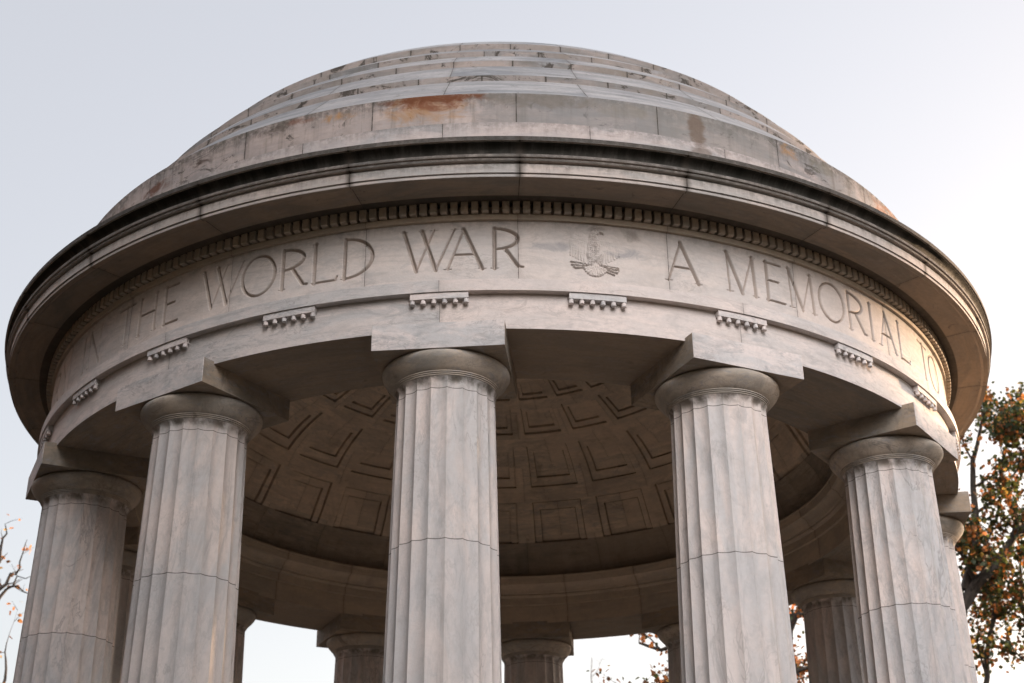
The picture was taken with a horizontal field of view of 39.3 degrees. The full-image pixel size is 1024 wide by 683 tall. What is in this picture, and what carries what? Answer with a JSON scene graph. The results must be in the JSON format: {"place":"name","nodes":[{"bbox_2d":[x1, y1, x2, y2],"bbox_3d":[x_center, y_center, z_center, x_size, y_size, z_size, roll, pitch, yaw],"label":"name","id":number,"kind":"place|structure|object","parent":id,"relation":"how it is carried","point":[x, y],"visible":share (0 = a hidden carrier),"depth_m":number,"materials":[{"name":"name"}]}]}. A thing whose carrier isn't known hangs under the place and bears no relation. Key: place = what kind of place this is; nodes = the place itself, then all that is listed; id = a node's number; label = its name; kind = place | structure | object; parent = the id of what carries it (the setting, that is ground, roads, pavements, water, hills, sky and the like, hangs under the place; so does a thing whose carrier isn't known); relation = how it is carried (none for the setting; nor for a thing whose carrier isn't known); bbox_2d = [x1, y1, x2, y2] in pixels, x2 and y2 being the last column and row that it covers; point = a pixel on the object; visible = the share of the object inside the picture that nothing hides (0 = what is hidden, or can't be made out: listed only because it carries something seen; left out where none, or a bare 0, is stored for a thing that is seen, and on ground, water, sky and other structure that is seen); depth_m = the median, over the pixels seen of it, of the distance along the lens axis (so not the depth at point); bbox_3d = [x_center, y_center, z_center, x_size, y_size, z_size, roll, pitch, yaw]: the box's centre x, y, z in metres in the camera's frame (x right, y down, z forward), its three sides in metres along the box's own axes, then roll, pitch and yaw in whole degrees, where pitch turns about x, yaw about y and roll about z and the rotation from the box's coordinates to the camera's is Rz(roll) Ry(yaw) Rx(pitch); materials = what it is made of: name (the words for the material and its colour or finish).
{"place":"outdoors","nodes":[
{"label":"outdoors","id":0,"kind":"place"},
{"bbox_2d":[0,0,1023,682],"label":"sky","id":1,"kind":"structure","parent":0,"point":[920,103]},
{"bbox_2d":[588,654,618,682],"bbox_3d":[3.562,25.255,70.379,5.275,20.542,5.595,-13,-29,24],"label":"bare tree","id":2,"kind":"object","parent":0,"point":[597,669],"visible":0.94,"depth_m":74.96,"materials":[{"name":"plant"}]},
{"label":"ground","id":3,"kind":"structure","parent":0,"visible":0},
{"bbox_2d":[0,514,33,682],"bbox_3d":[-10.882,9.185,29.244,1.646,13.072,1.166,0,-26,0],"label":"sparse tree","id":4,"kind":"object","parent":3,"relation":"on","point":[6,583],"visible":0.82,"depth_m":31.06,"materials":[{"name":"brown plant"}]},
{"bbox_2d":[587,605,808,682],"bbox_3d":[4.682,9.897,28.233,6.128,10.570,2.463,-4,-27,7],"label":"rust leaved tree","id":5,"kind":"object","parent":3,"relation":"on","point":[794,617],"visible":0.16,"depth_m":29.77,"materials":[{"name":"orange plant"}]},
{"bbox_2d":[789,381,1023,682],"bbox_3d":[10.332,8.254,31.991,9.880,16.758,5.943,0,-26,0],"label":"oak tree","id":6,"kind":"object","parent":3,"relation":"on","point":[987,561],"visible":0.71,"depth_m":33.61,"materials":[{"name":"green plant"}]},
{"label":"path","id":7,"kind":"structure","parent":0,"visible":0},
{"bbox_2d":[5,42,991,682],"bbox_3d":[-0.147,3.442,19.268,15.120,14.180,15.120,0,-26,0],"label":"memorial rotunda","id":8,"kind":"structure","parent":7,"relation":"on","point":[477,362],"depth_m":15.50,"materials":[{"name":"stone"}]}
]}

